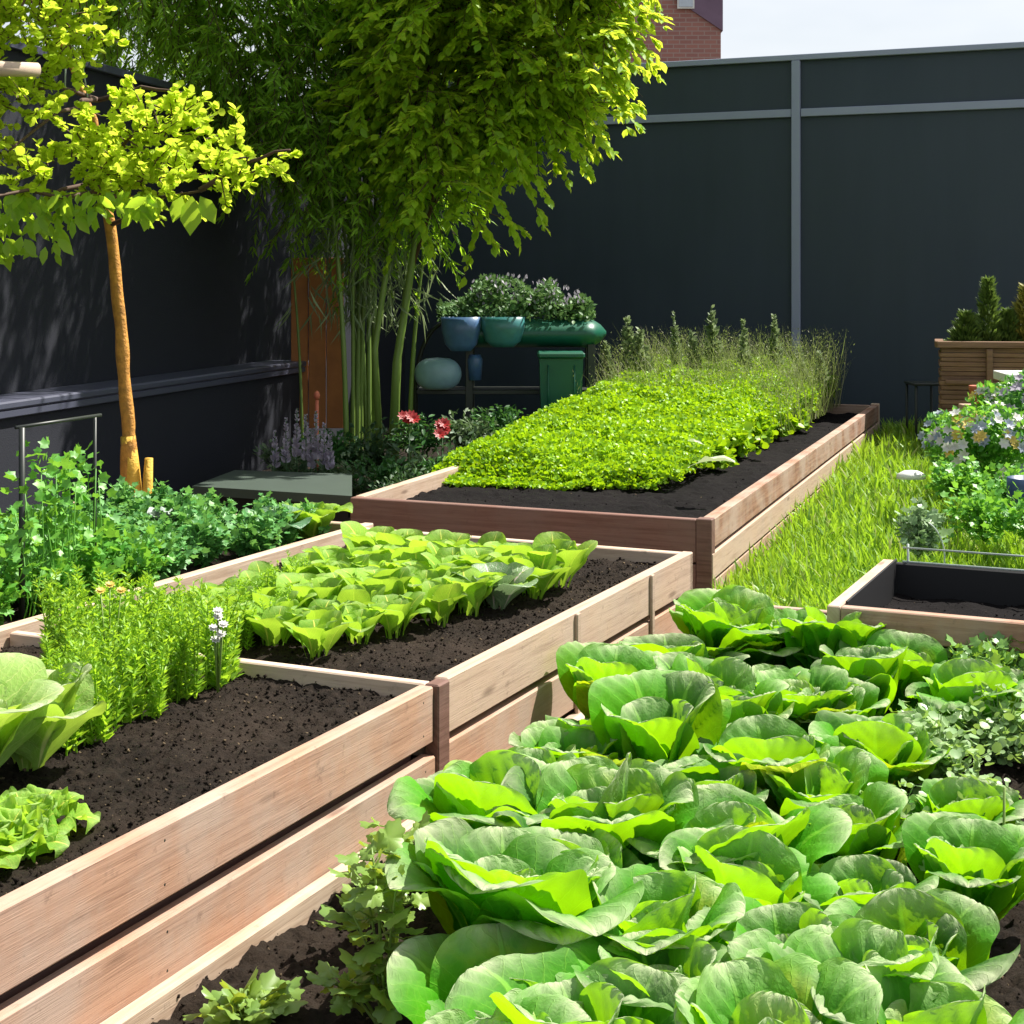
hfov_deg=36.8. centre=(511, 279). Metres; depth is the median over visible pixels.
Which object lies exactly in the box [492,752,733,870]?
lettuce
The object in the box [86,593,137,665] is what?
feathery herb
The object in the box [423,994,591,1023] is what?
lettuce
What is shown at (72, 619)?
feathery herb
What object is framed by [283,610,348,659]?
young lettuce
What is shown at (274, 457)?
flower spike
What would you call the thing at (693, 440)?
pale leaf
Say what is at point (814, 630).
lettuce
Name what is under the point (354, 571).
young lettuce
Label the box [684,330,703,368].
seed stalk
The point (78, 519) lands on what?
herb plant
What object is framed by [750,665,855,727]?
lettuce
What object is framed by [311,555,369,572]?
young lettuce
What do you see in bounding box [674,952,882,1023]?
lettuce
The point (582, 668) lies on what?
lettuce
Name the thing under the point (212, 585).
young lettuce
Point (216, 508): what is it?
herb plant
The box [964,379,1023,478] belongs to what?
flower bush
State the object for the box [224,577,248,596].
feathery herb
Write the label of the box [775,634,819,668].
lettuce
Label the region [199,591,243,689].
feathery herb
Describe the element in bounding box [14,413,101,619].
plant support
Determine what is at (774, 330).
seed stalk
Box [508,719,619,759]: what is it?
lettuce
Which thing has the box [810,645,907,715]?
lettuce
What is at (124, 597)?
feathery herb
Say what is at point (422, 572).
young lettuce
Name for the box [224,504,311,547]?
lettuce
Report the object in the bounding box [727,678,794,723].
lettuce
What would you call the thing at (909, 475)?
white stone
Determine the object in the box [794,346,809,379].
seed stalk
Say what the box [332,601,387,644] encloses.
young lettuce
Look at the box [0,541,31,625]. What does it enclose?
herb plant
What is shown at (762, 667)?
lettuce
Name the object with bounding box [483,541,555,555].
young lettuce
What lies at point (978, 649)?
herb plant
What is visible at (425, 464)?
shrub
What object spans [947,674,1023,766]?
herb plant
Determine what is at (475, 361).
pot
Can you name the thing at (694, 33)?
brick building
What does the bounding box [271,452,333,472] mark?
shrub
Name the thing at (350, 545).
young lettuce
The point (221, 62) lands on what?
bamboo
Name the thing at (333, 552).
young lettuce
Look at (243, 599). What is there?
feathery herb
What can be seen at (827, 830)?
lettuce
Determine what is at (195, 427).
wall
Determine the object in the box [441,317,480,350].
glazed bowl
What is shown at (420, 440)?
shrub
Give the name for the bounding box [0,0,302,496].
young tree
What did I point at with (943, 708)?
herb plant
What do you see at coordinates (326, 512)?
lettuce
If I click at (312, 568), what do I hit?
young lettuce
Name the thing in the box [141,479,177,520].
herb plant
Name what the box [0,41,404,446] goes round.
side wall
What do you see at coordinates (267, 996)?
parsley plant
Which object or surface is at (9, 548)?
herb plant
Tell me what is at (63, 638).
feathery herb
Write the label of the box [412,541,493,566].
young lettuce
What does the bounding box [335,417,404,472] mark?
shrub
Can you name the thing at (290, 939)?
raised bed
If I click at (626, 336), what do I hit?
seed stalk
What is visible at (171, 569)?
herb plant
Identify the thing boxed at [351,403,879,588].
raised bed
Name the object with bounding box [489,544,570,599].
young lettuce
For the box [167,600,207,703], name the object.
feathery herb
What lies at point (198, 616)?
feathery herb
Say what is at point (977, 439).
flower bush
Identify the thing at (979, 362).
wooden planter
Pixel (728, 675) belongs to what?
lettuce
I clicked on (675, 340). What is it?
seed stalk
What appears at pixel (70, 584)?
feathery herb
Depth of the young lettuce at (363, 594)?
4.82 m
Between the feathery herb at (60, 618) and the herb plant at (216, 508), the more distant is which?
the herb plant at (216, 508)
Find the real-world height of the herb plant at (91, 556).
0.297 m
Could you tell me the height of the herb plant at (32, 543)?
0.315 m
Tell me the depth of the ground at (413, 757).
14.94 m
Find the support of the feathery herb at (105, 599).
on the raised bed at (257, 789)
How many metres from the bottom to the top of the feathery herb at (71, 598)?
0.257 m
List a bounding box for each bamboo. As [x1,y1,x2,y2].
[19,0,588,471]
[304,0,673,465]
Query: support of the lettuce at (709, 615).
on the raised bed at (290, 939)
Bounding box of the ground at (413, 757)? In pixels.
[363,423,779,759]
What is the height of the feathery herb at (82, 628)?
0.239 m
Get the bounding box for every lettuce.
[0,653,63,766]
[0,784,100,860]
[0,795,69,868]
[8,662,106,771]
[165,592,207,602]
[188,586,256,605]
[192,577,252,590]
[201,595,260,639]
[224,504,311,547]
[226,570,300,596]
[240,602,309,645]
[248,561,303,575]
[249,590,316,609]
[270,501,352,538]
[275,572,326,581]
[276,572,344,607]
[282,552,338,574]
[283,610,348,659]
[285,599,349,619]
[302,546,354,552]
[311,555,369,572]
[311,572,360,586]
[311,584,385,605]
[312,545,370,564]
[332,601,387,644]
[334,567,414,596]
[340,521,413,546]
[341,563,413,577]
[342,538,397,558]
[351,553,411,568]
[365,529,434,546]
[368,591,430,638]
[372,544,431,564]
[384,550,428,568]
[384,817,643,944]
[387,750,583,829]
[387,920,633,1023]
[395,561,459,591]
[399,577,466,626]
[406,529,471,546]
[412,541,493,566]
[421,552,492,571]
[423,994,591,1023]
[442,566,502,616]
[444,531,506,546]
[444,947,688,1023]
[452,562,537,609]
[453,547,521,565]
[479,572,536,587]
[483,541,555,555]
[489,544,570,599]
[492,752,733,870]
[506,821,644,868]
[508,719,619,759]
[508,746,576,763]
[527,531,597,587]
[545,715,640,759]
[555,927,731,1011]
[556,641,662,718]
[581,669,731,773]
[592,864,745,965]
[618,633,749,660]
[626,783,851,872]
[653,652,756,699]
[654,753,768,801]
[659,825,839,909]
[669,585,791,651]
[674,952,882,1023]
[685,896,854,943]
[690,608,806,666]
[696,714,845,814]
[706,641,751,662]
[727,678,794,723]
[727,918,965,1001]
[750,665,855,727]
[752,663,800,678]
[759,746,888,816]
[769,608,826,664]
[774,606,885,669]
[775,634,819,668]
[782,781,911,863]
[790,677,889,734]
[798,854,938,911]
[808,710,952,793]
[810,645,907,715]
[810,956,1023,1023]
[823,887,1020,990]
[839,629,953,711]
[900,776,1023,825]
[902,811,1023,920]
[905,658,1023,729]
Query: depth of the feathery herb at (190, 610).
4.18 m
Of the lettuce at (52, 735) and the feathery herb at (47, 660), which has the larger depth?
the feathery herb at (47, 660)
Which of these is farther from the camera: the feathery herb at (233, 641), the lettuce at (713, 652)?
the lettuce at (713, 652)
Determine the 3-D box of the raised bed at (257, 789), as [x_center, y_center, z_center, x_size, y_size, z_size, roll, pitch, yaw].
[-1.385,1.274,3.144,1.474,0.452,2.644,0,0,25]
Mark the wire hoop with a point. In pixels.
(930, 524)
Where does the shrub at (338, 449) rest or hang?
on the flower bed soil
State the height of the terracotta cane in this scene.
0.696 m
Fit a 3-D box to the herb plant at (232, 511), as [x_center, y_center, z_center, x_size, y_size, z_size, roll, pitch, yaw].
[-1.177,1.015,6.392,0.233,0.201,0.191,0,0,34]
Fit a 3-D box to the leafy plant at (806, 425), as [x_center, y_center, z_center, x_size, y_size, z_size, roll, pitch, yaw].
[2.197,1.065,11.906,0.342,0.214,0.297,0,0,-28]
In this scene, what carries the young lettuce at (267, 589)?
on the raised bed at (497, 668)
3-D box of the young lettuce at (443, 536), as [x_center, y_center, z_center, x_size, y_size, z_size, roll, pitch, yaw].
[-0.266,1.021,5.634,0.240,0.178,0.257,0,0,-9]
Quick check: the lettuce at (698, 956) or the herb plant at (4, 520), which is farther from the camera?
the herb plant at (4, 520)
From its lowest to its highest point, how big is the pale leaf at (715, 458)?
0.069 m
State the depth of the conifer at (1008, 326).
12.09 m
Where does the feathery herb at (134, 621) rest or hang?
on the raised bed at (257, 789)
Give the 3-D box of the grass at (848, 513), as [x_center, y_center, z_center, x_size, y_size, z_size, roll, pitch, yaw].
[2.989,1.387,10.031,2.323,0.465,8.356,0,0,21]
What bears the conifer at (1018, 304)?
in the wooden planter at (979, 362)
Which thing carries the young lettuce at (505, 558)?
on the raised bed at (497, 668)
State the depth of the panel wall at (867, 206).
14.57 m
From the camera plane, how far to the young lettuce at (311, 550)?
5.71 m
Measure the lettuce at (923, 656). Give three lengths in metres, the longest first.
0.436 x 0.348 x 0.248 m
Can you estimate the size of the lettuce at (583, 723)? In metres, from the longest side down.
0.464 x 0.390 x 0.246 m
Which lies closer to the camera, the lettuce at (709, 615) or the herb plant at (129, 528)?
the lettuce at (709, 615)
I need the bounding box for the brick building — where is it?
[587,0,722,65]
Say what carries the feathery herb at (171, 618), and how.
on the raised bed at (257, 789)
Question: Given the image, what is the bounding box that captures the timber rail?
[0,61,40,76]
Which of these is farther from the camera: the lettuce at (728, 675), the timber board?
the timber board
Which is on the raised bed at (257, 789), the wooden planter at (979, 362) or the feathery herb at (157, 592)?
the feathery herb at (157, 592)
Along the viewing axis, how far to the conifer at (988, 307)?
12.11 m
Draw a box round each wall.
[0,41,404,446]
[0,360,308,523]
[319,42,1023,432]
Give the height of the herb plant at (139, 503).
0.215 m
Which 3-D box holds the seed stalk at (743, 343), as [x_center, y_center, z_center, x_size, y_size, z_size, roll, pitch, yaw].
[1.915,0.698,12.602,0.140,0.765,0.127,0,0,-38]
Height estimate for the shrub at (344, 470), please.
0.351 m
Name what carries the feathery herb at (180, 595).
on the raised bed at (257, 789)
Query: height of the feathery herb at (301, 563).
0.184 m
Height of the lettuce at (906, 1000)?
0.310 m
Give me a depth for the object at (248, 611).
4.62 m
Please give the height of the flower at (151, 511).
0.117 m
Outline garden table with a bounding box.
[993,370,1021,458]
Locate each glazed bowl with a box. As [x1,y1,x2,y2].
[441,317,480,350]
[481,317,524,346]
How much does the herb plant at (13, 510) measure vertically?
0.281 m
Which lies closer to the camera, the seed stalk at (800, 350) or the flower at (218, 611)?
the flower at (218, 611)
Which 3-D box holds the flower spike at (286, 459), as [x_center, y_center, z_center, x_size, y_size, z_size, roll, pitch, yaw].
[-1.387,1.121,9.450,0.069,0.559,0.063,0,0,-24]
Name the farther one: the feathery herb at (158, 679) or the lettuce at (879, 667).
the lettuce at (879, 667)
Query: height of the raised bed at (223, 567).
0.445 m
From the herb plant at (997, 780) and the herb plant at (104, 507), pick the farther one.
the herb plant at (104, 507)
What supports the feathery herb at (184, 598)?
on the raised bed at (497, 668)
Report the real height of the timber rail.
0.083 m
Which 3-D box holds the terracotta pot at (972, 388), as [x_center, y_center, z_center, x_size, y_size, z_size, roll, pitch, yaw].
[3.391,0.838,11.200,0.130,0.140,0.130,0,0,0]
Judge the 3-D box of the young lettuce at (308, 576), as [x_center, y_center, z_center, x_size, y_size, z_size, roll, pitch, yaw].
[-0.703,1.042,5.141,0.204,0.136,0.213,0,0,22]
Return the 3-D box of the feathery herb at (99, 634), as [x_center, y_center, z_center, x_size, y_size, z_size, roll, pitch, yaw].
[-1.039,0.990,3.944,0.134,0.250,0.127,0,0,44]
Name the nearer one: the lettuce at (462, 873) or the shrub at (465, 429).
the lettuce at (462, 873)
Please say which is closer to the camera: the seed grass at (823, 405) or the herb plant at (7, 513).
the herb plant at (7, 513)
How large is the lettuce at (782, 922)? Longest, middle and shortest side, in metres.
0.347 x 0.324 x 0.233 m
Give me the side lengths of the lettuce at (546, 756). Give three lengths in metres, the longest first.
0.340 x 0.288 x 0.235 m
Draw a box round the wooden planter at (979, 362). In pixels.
[934,339,1023,453]
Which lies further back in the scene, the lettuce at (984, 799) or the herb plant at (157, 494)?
the herb plant at (157, 494)
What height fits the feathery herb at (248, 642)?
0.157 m
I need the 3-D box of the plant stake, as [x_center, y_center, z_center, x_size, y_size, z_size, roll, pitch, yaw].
[1.085,1.260,3.398,0.009,0.280,0.007,0,0,0]
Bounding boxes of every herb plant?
[0,505,37,543]
[0,505,56,533]
[0,512,97,577]
[0,532,38,604]
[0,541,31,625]
[2,540,89,614]
[3,502,38,523]
[4,505,18,516]
[30,517,125,599]
[33,495,86,518]
[52,504,133,556]
[53,508,81,525]
[72,492,99,518]
[79,498,128,523]
[88,503,139,539]
[97,475,144,516]
[101,523,175,589]
[109,513,150,564]
[118,489,163,523]
[126,506,152,540]
[137,525,197,580]
[139,512,191,551]
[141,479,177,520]
[155,486,214,528]
[166,497,227,550]
[174,505,239,568]
[196,487,237,520]
[213,502,243,533]
[224,501,289,556]
[242,490,290,513]
[267,499,302,547]
[290,498,331,536]
[857,698,1006,794]
[860,777,939,859]
[889,697,976,743]
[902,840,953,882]
[940,630,1023,678]
[946,767,1023,825]
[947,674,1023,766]
[974,635,1023,677]
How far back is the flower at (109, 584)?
4.08 m
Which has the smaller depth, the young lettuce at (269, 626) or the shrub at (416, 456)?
the young lettuce at (269, 626)
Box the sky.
[2,0,1023,117]
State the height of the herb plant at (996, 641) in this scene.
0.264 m
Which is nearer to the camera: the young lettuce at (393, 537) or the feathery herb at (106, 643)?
the feathery herb at (106, 643)
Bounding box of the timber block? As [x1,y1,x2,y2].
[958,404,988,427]
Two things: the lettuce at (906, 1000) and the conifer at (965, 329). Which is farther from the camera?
the conifer at (965, 329)
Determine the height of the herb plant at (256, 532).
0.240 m
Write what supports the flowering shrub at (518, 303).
on the planter bench
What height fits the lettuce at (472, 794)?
0.317 m
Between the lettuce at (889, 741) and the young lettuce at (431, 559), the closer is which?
the lettuce at (889, 741)
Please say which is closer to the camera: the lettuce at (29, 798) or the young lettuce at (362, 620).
the lettuce at (29, 798)
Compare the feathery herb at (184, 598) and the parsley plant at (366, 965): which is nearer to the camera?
the parsley plant at (366, 965)
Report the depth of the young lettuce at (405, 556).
5.42 m
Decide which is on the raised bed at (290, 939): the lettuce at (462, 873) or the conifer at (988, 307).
the lettuce at (462, 873)
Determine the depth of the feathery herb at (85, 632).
3.88 m
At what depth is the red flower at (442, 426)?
9.41 m
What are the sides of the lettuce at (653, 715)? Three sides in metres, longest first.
0.540 x 0.376 x 0.341 m
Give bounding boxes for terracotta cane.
[314,391,319,470]
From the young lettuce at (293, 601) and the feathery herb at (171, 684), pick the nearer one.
the feathery herb at (171, 684)
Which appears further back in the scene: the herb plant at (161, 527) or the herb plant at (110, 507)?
the herb plant at (110, 507)
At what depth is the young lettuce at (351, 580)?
5.01 m
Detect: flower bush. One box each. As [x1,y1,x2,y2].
[917,409,964,501]
[921,398,1023,498]
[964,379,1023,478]
[988,370,1023,457]
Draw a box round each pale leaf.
[687,438,703,444]
[691,455,734,465]
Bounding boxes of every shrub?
[253,435,304,471]
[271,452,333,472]
[290,428,366,472]
[304,449,374,496]
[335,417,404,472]
[345,455,422,492]
[369,459,427,489]
[384,413,456,456]
[396,444,444,476]
[410,456,443,478]
[429,407,497,449]
[436,272,596,323]
[437,431,477,464]
[468,404,529,436]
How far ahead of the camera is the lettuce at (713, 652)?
5.12 m
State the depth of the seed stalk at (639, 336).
12.57 m
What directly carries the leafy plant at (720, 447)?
on the raised bed at (716, 521)
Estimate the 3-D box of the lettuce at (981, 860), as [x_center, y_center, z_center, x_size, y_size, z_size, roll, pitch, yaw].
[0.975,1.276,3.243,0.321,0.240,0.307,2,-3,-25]
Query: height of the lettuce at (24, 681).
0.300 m
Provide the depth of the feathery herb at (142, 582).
4.33 m
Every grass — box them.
[569,323,850,432]
[712,415,1023,609]
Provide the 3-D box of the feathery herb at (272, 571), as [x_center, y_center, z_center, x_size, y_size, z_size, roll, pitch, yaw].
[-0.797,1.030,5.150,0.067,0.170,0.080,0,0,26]
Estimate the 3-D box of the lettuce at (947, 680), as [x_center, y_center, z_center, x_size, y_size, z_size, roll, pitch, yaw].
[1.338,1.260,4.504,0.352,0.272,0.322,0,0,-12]
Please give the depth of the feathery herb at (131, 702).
3.83 m
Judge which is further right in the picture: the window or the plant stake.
the plant stake
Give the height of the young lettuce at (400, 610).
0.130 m
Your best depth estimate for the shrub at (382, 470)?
9.55 m
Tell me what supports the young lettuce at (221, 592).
on the raised bed at (497, 668)
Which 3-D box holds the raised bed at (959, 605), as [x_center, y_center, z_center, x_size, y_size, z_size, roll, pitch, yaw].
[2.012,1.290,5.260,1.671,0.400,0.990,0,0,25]
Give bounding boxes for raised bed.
[0,502,372,650]
[0,631,448,1023]
[98,527,692,761]
[100,605,1023,1023]
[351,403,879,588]
[827,558,1023,713]
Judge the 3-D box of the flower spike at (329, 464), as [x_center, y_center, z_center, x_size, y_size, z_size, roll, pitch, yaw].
[-1.120,1.166,9.450,0.068,0.469,0.062,0,0,-23]
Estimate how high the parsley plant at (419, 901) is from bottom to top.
0.288 m
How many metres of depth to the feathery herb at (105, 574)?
4.37 m
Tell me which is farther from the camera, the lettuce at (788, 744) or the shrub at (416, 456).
the shrub at (416, 456)
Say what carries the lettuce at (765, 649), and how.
on the raised bed at (290, 939)
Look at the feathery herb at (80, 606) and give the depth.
4.20 m
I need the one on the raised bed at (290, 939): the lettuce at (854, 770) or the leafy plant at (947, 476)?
the lettuce at (854, 770)
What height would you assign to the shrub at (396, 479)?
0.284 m
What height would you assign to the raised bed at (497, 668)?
0.452 m
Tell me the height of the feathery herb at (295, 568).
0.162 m
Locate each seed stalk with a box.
[598,340,615,376]
[619,315,637,367]
[630,327,654,370]
[669,311,683,364]
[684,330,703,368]
[703,304,725,362]
[737,319,752,367]
[767,313,783,366]
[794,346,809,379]
[813,350,830,403]
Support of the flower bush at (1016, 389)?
on the lawn
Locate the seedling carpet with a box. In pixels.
[431,351,839,490]
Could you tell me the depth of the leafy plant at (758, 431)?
10.80 m
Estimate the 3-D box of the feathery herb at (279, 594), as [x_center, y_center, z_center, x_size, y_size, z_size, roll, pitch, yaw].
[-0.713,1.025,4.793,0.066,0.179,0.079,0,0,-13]
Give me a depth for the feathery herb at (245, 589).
4.84 m
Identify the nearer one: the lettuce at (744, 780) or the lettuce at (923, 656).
the lettuce at (744, 780)
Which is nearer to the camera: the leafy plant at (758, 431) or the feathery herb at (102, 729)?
the feathery herb at (102, 729)
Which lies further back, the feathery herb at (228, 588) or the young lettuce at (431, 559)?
the young lettuce at (431, 559)
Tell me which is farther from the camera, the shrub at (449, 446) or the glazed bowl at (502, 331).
the glazed bowl at (502, 331)
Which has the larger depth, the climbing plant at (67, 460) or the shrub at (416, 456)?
the shrub at (416, 456)
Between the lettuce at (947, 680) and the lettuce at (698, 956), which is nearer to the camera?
the lettuce at (698, 956)
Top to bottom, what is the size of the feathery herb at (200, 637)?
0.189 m
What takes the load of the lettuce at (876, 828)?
on the raised bed at (290, 939)
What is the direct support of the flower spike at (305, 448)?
on the flower bed soil
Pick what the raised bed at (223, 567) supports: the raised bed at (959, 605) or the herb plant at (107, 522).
the herb plant at (107, 522)
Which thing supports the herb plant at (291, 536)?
on the raised bed at (223, 567)
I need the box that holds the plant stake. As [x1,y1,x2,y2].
[1002,787,1005,825]
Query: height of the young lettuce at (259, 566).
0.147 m
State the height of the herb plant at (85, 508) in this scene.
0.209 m
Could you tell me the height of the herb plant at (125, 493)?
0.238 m
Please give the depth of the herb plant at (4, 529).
5.45 m
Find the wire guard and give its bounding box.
[902,544,1023,571]
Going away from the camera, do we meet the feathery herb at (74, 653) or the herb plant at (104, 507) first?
the feathery herb at (74, 653)
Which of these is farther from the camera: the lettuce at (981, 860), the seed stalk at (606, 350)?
the seed stalk at (606, 350)
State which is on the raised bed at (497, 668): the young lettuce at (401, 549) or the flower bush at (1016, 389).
the young lettuce at (401, 549)
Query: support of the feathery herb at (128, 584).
on the raised bed at (257, 789)
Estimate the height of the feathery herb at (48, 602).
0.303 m
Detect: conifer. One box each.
[942,309,985,340]
[975,274,1005,340]
[995,306,1023,341]
[1006,283,1023,348]
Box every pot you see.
[414,357,461,389]
[468,354,482,379]
[969,385,983,404]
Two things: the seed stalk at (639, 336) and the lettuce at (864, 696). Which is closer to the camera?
the lettuce at (864, 696)
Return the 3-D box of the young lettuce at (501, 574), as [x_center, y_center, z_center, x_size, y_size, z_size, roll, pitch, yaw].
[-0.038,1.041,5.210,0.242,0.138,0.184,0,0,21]
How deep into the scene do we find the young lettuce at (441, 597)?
4.89 m
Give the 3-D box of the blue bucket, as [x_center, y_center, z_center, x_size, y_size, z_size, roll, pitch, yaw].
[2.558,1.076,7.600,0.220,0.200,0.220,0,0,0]
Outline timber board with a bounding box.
[291,258,343,427]
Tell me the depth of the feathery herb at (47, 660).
3.78 m
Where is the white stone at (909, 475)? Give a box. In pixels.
[896,470,925,479]
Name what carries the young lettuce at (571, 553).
on the raised bed at (497, 668)
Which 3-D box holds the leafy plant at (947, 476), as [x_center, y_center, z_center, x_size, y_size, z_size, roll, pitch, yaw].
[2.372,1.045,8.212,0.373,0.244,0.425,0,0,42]
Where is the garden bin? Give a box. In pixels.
[537,350,584,408]
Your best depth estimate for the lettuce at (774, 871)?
3.16 m
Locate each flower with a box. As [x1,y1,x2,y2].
[95,580,125,667]
[147,506,176,523]
[209,607,228,692]
[398,410,420,480]
[433,417,450,463]
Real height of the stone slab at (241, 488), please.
0.340 m
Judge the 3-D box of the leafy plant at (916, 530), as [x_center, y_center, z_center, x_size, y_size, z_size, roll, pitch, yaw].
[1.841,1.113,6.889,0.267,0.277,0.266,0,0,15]
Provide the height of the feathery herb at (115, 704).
0.258 m
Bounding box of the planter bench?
[413,319,605,455]
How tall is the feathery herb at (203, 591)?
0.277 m
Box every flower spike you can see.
[270,430,280,470]
[281,417,290,471]
[291,408,302,471]
[301,414,310,471]
[306,428,316,472]
[311,411,321,472]
[319,422,328,472]
[325,432,334,472]
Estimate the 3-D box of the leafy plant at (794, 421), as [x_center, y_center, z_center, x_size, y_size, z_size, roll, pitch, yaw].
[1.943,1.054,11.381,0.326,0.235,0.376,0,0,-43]
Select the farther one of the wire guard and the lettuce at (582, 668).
the wire guard
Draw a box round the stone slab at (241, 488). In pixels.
[192,470,351,521]
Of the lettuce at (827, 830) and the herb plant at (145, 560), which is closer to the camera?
the lettuce at (827, 830)
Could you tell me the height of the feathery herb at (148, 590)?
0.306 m
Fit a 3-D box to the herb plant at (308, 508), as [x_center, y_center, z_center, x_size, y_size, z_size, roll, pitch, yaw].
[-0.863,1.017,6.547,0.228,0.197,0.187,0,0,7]
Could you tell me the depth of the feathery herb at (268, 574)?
5.06 m
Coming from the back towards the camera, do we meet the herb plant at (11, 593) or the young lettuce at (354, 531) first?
the young lettuce at (354, 531)
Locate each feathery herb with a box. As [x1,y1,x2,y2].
[32,576,89,666]
[37,564,83,658]
[38,626,72,669]
[48,602,91,664]
[48,641,81,669]
[50,571,96,629]
[56,640,90,755]
[57,586,87,628]
[59,596,118,661]
[61,619,121,726]
[62,625,91,659]
[63,614,95,657]
[70,582,106,637]
[70,637,120,745]
[72,570,130,638]
[73,624,123,696]
[73,636,133,732]
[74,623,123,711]
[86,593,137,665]
[92,576,130,645]
[94,565,145,631]
[104,572,156,631]
[110,592,163,692]
[114,620,151,722]
[118,602,163,709]
[130,583,169,686]
[131,570,164,628]
[140,574,175,661]
[140,590,192,688]
[142,631,173,719]
[144,605,179,695]
[152,619,190,702]
[164,577,205,668]
[166,604,193,686]
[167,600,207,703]
[176,584,190,625]
[179,591,214,644]
[185,602,203,652]
[194,583,225,678]
[195,595,244,680]
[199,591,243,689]
[220,600,247,648]
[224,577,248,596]
[233,591,251,638]
[235,581,262,630]
[239,571,266,588]
[239,601,257,650]
[258,567,278,587]
[258,596,281,611]
[269,563,285,574]
[273,582,293,600]
[285,550,311,566]
[286,560,299,572]
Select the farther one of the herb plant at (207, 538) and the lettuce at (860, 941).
the herb plant at (207, 538)
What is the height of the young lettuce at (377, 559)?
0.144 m
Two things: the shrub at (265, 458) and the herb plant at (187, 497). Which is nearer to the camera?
the herb plant at (187, 497)
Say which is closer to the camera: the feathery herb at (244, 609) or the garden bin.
the feathery herb at (244, 609)
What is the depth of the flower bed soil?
12.82 m
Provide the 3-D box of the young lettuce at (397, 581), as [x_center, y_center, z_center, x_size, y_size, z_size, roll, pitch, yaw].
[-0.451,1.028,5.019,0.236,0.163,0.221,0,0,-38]
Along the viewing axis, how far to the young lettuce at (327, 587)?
4.96 m
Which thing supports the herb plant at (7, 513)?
on the raised bed at (223, 567)
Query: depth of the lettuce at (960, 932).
2.89 m
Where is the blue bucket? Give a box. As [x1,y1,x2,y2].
[1007,475,1023,515]
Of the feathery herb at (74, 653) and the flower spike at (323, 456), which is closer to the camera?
the feathery herb at (74, 653)
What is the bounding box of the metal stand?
[904,381,939,440]
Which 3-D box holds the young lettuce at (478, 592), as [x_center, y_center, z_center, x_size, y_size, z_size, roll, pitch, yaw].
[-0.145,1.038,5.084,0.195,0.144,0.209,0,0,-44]
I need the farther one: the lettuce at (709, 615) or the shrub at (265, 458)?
the shrub at (265, 458)
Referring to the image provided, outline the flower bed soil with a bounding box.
[263,441,461,520]
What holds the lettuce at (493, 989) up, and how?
on the raised bed at (290, 939)
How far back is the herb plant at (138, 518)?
6.24 m
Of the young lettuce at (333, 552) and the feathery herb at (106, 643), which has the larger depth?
the young lettuce at (333, 552)
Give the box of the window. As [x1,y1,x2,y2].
[677,0,693,8]
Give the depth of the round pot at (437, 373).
11.96 m
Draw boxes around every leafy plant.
[701,436,739,469]
[725,421,768,456]
[751,419,778,445]
[754,413,804,438]
[788,404,812,430]
[893,496,953,558]
[921,453,990,497]
[938,475,1022,544]
[964,462,1023,501]
[986,489,1023,539]
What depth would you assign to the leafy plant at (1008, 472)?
8.02 m
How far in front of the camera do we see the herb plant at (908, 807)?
3.65 m
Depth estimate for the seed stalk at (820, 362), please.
12.71 m
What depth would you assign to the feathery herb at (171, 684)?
4.01 m
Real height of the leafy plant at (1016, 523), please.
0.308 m
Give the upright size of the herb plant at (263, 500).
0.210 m
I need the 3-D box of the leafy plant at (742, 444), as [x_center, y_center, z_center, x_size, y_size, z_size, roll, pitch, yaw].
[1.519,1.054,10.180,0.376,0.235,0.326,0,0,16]
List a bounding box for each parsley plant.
[183,967,307,1023]
[305,818,427,1023]
[341,811,430,953]
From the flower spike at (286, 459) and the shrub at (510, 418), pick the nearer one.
the flower spike at (286, 459)
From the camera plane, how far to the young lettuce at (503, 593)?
5.13 m
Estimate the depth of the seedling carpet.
9.69 m
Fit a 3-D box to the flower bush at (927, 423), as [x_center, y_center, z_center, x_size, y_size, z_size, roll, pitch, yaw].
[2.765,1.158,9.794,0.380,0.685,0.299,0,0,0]
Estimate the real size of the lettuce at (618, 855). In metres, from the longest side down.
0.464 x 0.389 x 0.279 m
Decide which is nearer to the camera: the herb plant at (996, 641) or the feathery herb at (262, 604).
the feathery herb at (262, 604)
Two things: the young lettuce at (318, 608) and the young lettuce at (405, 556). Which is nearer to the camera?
the young lettuce at (318, 608)
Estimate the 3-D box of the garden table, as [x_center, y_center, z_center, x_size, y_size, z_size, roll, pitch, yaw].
[3.864,1.073,10.700,0.911,0.855,0.502,0,0,6]
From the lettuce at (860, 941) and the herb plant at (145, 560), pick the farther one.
the herb plant at (145, 560)
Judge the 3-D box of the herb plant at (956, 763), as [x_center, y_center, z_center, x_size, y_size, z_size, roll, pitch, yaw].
[1.097,1.260,4.083,0.390,0.262,0.351,0,0,34]
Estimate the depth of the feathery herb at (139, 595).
4.29 m
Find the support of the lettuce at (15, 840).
on the raised bed at (257, 789)
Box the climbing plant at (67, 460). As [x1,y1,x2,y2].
[0,436,121,618]
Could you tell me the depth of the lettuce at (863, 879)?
3.18 m
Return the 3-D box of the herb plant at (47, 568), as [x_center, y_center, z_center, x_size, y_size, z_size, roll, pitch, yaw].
[-1.530,0.985,5.036,0.267,0.263,0.290,0,0,-24]
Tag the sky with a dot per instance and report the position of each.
(751, 28)
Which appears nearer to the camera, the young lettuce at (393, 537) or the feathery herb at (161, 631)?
the feathery herb at (161, 631)
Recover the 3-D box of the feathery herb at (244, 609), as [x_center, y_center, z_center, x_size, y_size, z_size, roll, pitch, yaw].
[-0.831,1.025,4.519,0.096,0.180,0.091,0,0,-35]

